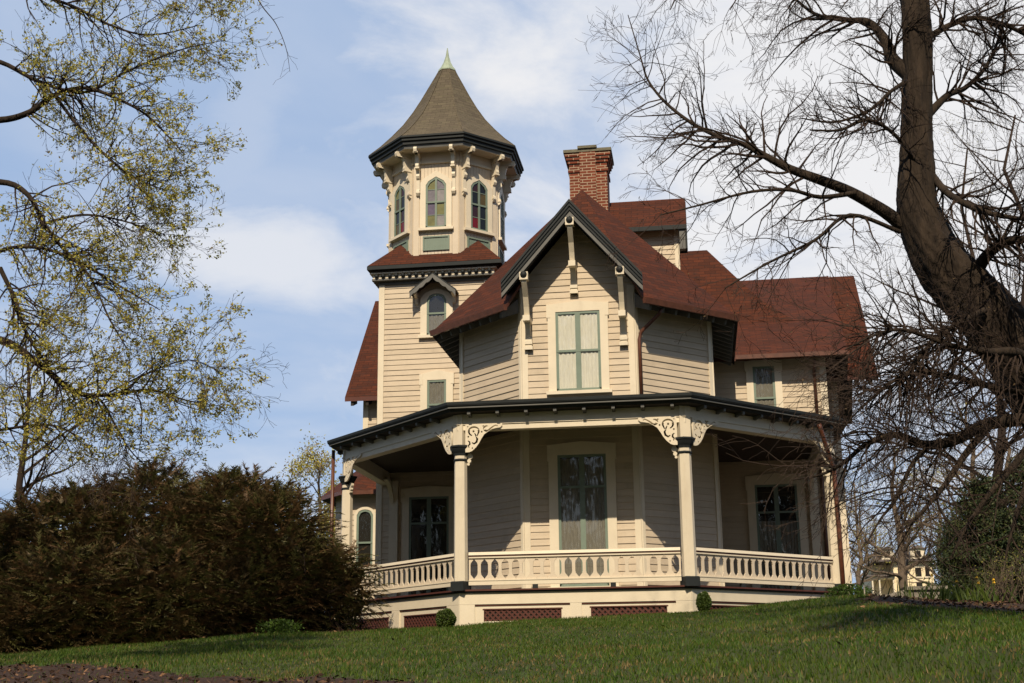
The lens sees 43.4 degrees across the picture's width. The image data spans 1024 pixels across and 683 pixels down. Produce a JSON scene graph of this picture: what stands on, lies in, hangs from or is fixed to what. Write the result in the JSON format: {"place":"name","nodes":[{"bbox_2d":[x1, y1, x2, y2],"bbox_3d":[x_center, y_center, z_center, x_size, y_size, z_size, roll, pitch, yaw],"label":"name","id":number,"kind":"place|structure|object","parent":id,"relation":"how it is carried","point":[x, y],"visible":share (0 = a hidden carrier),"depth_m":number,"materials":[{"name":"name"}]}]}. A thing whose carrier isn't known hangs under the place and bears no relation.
{"place":"outdoors","nodes":[
{"label":"outdoors","id":0,"kind":"place"},
{"bbox_2d":[0,0,1023,593],"label":"sky","id":1,"kind":"structure","parent":0,"point":[305,215],"materials":[{"name":"blue"}]},
{"bbox_2d":[0,593,1023,682],"bbox_3d":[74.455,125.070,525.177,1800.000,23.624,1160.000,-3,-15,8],"label":"ground","id":2,"kind":"structure","parent":0,"point":[883,663],"depth_m":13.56,"materials":[{"name":"green plant"}]},
{"bbox_2d":[0,289,123,521],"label":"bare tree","id":3,"kind":"object","parent":2,"relation":"on","point":[40,477],"visible":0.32,"depth_m":44.02,"materials":[{"name":"green plant"}]},
{"bbox_2d":[7,630,361,651],"bbox_3d":[-8.201,6.034,25.493,11.440,0.554,4.620,-3,-15,8],"label":"shrub bed","id":4,"kind":"object","parent":2,"relation":"on","point":[117,644],"visible":0.09,"depth_m":24.17,"materials":[{"name":"brown soil"}]},
{"bbox_2d":[0,454,396,653],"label":"yew shrub","id":5,"kind":"object","parent":4,"relation":"on","point":[235,550],"visible":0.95,"depth_m":24.98,"materials":[{"name":"green plant"}]},
{"bbox_2d":[250,618,308,635],"bbox_3d":[-4.196,5.233,23.579,1.368,0.334,0.900,-3,-15,8],"label":"leafy plant","id":6,"kind":"object","parent":4,"relation":"on","point":[285,625],"visible":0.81,"depth_m":23.49,"materials":[{"name":"green plant"}]},
{"bbox_2d":[326,611,365,630],"bbox_3d":[-3.313,5.482,25.204,1.104,0.438,0.808,-3,-15,8],"label":"leafy plant","id":7,"kind":"object","parent":4,"relation":"on","point":[347,627],"visible":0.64,"depth_m":25.17,"materials":[{"name":"green plant"}]},
{"bbox_2d":[0,663,431,682],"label":"bare bank","id":8,"kind":"structure","parent":2,"relation":"on","point":[157,677],"depth_m":15.13,"materials":[{"name":"brown soil"}]},
{"bbox_2d":[0,0,297,567],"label":"leafing tree","id":9,"kind":"object","parent":8,"relation":"on","point":[40,362],"visible":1,"depth_m":17.27,"materials":[{"name":"green plant"}]},
{"bbox_2d":[275,423,342,550],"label":"spring tree","id":10,"kind":"object","parent":2,"relation":"on","point":[317,464],"visible":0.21,"depth_m":66.79,"materials":[{"name":"green plant"}]},
{"bbox_2d":[312,478,339,536],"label":"spring tree","id":11,"kind":"object","parent":2,"relation":"on","point":[329,490],"depth_m":73.51,"materials":[{"name":"green plant"}]},
{"bbox_2d":[435,608,456,627],"bbox_3d":[-1.248,5.230,24.228,0.413,0.420,0.430,-3,-15,8],"label":"boxwood shrub","id":12,"kind":"object","parent":2,"relation":"on","point":[446,617],"visible":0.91,"depth_m":24.11,"materials":[{"name":"green plant"}]},
{"bbox_2d":[0,593,1023,682],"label":"fallen leaves","id":13,"kind":"object","parent":2,"relation":"on","point":[925,600],"visible":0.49,"depth_m":16.38,"materials":[{"name":"brown plant"}]},
{"bbox_2d":[321,48,877,628],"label":"victorian house","id":14,"kind":"structure","parent":2,"relation":"on","point":[549,404],"depth_m":27.94,"materials":[{"name":"paint"}]},
{"bbox_2d":[353,506,375,578],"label":"window","id":15,"kind":"structure","parent":14,"relation":"in","point":[364,517],"depth_m":33.46,"materials":[{"name":"beige paint"}]},
{"bbox_2d":[388,180,409,242],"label":"window","id":16,"kind":"structure","parent":14,"relation":"in","point":[400,203],"depth_m":35.03,"materials":[{"name":"beige paint"}]},
{"bbox_2d":[401,486,453,595],"bbox_3d":[-2.083,5.080,32.229,1.450,2.940,0.087,-3,-15,8],"label":"window","id":17,"kind":"structure","parent":14,"relation":"in","point":[431,533],"depth_m":32.34,"materials":[{"name":"black glass"}]},
{"bbox_2d":[418,289,452,338],"bbox_3d":[-1.976,-0.742,33.687,0.960,1.320,0.124,-3,-15,8],"label":"window","id":18,"kind":"structure","parent":14,"relation":"in","point":[436,305],"depth_m":33.71,"materials":[{"name":"beige paint"}]},
{"bbox_2d":[418,171,453,231],"bbox_3d":[-2.036,-3.784,34.445,0.960,1.690,0.124,-3,-15,8],"label":"window","id":19,"kind":"structure","parent":14,"relation":"in","point":[435,189],"depth_m":34.42,"materials":[{"name":"beige paint"}]},
{"bbox_2d":[419,370,453,410],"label":"window","id":20,"kind":"structure","parent":14,"relation":"in","point":[436,386],"depth_m":33.19,"materials":[{"name":"beige paint"}]},
{"bbox_2d":[464,174,494,236],"bbox_3d":[-0.892,-3.719,34.748,0.936,1.690,0.518,3,-15,-14],"label":"window","id":21,"kind":"structure","parent":14,"relation":"in","point":[478,197],"depth_m":34.71,"materials":[{"name":"beige paint"}]},
{"bbox_2d":[498,189,506,250],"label":"window","id":22,"kind":"structure","parent":14,"relation":"in","point":[501,209],"depth_m":35.69,"materials":[{"name":"beige paint"}]},
{"bbox_2d":[546,301,612,395],"bbox_3d":[1.409,0.115,27.364,1.390,2.040,0.124,-3,-15,8],"label":"window","id":23,"kind":"structure","parent":14,"relation":"in","point":[578,342],"depth_m":27.37,"materials":[{"name":"beige paint"}]},
{"bbox_2d":[547,441,618,587],"bbox_3d":[1.460,3.562,26.473,1.490,3.060,0.124,-3,-15,8],"label":"window","id":24,"kind":"structure","parent":14,"relation":"in","point":[582,474],"depth_m":26.54,"materials":[{"name":"beige paint"}]},
{"bbox_2d":[744,359,783,407],"bbox_3d":[6.295,1.256,32.045,0.920,1.700,0.087,-3,-15,8],"label":"window","id":25,"kind":"structure","parent":14,"relation":"in","point":[766,390],"depth_m":32.09,"materials":[{"name":"beige paint"}]},
{"bbox_2d":[745,473,811,589],"bbox_3d":[6.454,4.673,31.144,1.440,2.990,0.087,-3,-15,8],"label":"window","id":26,"kind":"structure","parent":14,"relation":"in","point":[779,501],"depth_m":31.22,"materials":[{"name":"black glass"}]},
{"bbox_2d":[696,590,711,611],"bbox_3d":[3.560,4.834,23.861,0.310,0.424,0.325,-3,-15,8],"label":"boxwood shrub","id":27,"kind":"object","parent":2,"relation":"on","point":[703,600],"visible":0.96,"depth_m":23.77,"materials":[{"name":"green plant"}]},
{"bbox_2d":[575,0,1023,621],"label":"old tree","id":28,"kind":"object","parent":2,"relation":"on","point":[979,304],"visible":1,"depth_m":15.81,"materials":[{"name":"brown plant"}]},
{"bbox_2d":[821,581,876,597],"bbox_3d":[6.539,4.855,24.947,1.722,0.352,1.343,-3,-15,8],"label":"leafy plant","id":29,"kind":"object","parent":2,"relation":"on","point":[839,590],"visible":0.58,"depth_m":24.84,"materials":[{"name":"green plant"}]},
{"bbox_2d":[845,476,892,588],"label":"bare tree","id":30,"kind":"object","parent":2,"relation":"on","point":[866,580],"visible":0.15,"depth_m":125.16,"materials":[{"name":"brown plant"}]},
{"bbox_2d":[845,471,896,593],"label":"bare tree","id":31,"kind":"object","parent":2,"relation":"on","point":[859,580],"visible":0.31,"depth_m":83.32,"materials":[{"name":"brown plant"}]},
{"bbox_2d":[847,481,894,588],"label":"bare tree","id":32,"kind":"object","parent":2,"relation":"on","point":[859,525],"visible":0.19,"depth_m":149.29,"materials":[{"name":"brown plant"}]},
{"bbox_2d":[849,501,895,575],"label":"bare tree","id":33,"kind":"object","parent":2,"relation":"on","point":[872,536],"visible":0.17,"depth_m":187.89,"materials":[{"name":"brown plant"}]},
{"bbox_2d":[862,546,933,595],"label":"neighbour house","id":34,"kind":"structure","parent":2,"relation":"on","point":[922,574],"depth_m":136.99,"materials":[{"name":"beige paint"}]},
{"bbox_2d":[915,566,922,577],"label":"window","id":35,"kind":"structure","parent":34,"relation":"in","point":[919,575],"depth_m":136.22,"materials":[{"name":"beige paint"}]},
{"bbox_2d":[924,566,930,577],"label":"window","id":36,"kind":"structure","parent":34,"relation":"in","point":[926,573],"depth_m":136.05,"materials":[{"name":"beige paint"}]},
{"bbox_2d":[861,472,938,577],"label":"bare tree","id":37,"kind":"object","parent":2,"relation":"on","point":[908,528],"visible":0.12,"depth_m":167.53,"materials":[{"name":"brown plant"}]},
{"bbox_2d":[848,421,957,588],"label":"bare tree","id":38,"kind":"object","parent":2,"relation":"on","point":[901,575],"visible":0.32,"depth_m":73.51,"materials":[{"name":"brown plant"}]},
{"bbox_2d":[884,501,940,580],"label":"bare tree","id":39,"kind":"object","parent":2,"relation":"on","point":[918,545],"visible":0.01,"depth_m":196.09,"materials":[{"name":"brown plant"}]},
{"bbox_2d":[884,586,947,598],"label":"wall","id":40,"kind":"structure","parent":2,"relation":"on","point":[916,594],"depth_m":29.07,"materials":[{"name":"stone"}]},
{"bbox_2d":[884,457,958,585],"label":"bare tree","id":41,"kind":"object","parent":2,"relation":"on","point":[914,549],"visible":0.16,"depth_m":115.14,"materials":[{"name":"brown plant"}]},
{"bbox_2d":[842,116,1023,479],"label":"bare tree","id":42,"kind":"object","parent":2,"relation":"on","point":[998,433],"visible":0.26,"depth_m":48.42,"materials":[{"name":"brown plant"}]},
{"bbox_2d":[911,452,954,572],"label":"bare tree","id":43,"kind":"object","parent":2,"relation":"on","point":[942,501],"visible":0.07,"depth_m":149.41,"materials":[{"name":"brown plant"}]},
{"bbox_2d":[855,596,1023,612],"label":"mulch bed","id":44,"kind":"object","parent":2,"relation":"on","point":[875,598],"visible":0.24,"depth_m":19.83,"materials":[{"name":"brown soil"}]},
{"bbox_2d":[887,574,1019,602],"bbox_3d":[7.800,4.357,22.483,2.477,0.577,1.570,-3,-15,8],"label":"daffodil clump","id":45,"kind":"object","parent":44,"relation":"on","point":[958,595],"visible":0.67,"depth_m":22.45,"materials":[{"name":"green plant"}]},
{"bbox_2d":[941,545,1023,602],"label":"bare shrub","id":46,"kind":"object","parent":44,"relation":"on","point":[999,579],"visible":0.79,"depth_m":24.81,"materials":[{"name":"plant"}]},
{"bbox_2d":[961,451,1023,601],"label":"evergreen tree","id":47,"kind":"object","parent":44,"relation":"on","point":[1002,533],"visible":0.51,"depth_m":31.89,"materials":[{"name":"green plant"}]},
{"bbox_2d":[988,531,1023,601],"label":"bare shrub","id":48,"kind":"object","parent":44,"relation":"on","point":[1016,567],"visible":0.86,"depth_m":23.88,"materials":[{"name":"plant"}]},
{"bbox_2d":[870,368,1020,574],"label":"bare tree","id":49,"kind":"object","parent":2,"relation":"on","point":[973,457],"visible":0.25,"depth_m":67.46,"materials":[{"name":"brown plant"}]},
{"bbox_2d":[928,511,976,598],"bbox_3d":[13.449,6.669,38.838,2.386,3.262,2.389,-3,-15,8],"label":"evergreen tree","id":50,"kind":"object","parent":2,"relation":"on","point":[952,520],"visible":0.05,"depth_m":39.08,"materials":[{"name":"green plant"}]},
{"bbox_2d":[895,80,1023,305],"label":"bare tree","id":51,"kind":"object","parent":2,"relation":"on","point":[1002,184],"visible":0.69,"depth_m":44.01,"materials":[{"name":"plant"}]},
{"bbox_2d":[921,474,1023,601],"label":"evergreen tree","id":52,"kind":"object","parent":2,"relation":"on","point":[957,569],"visible":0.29,"depth_m":32.99,"materials":[{"name":"green plant"}]},
{"bbox_2d":[927,405,1023,598],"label":"bare tree","id":53,"kind":"object","parent":2,"relation":"on","point":[1008,459],"visible":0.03,"depth_m":81.68,"materials":[{"name":"plant"}]}
]}

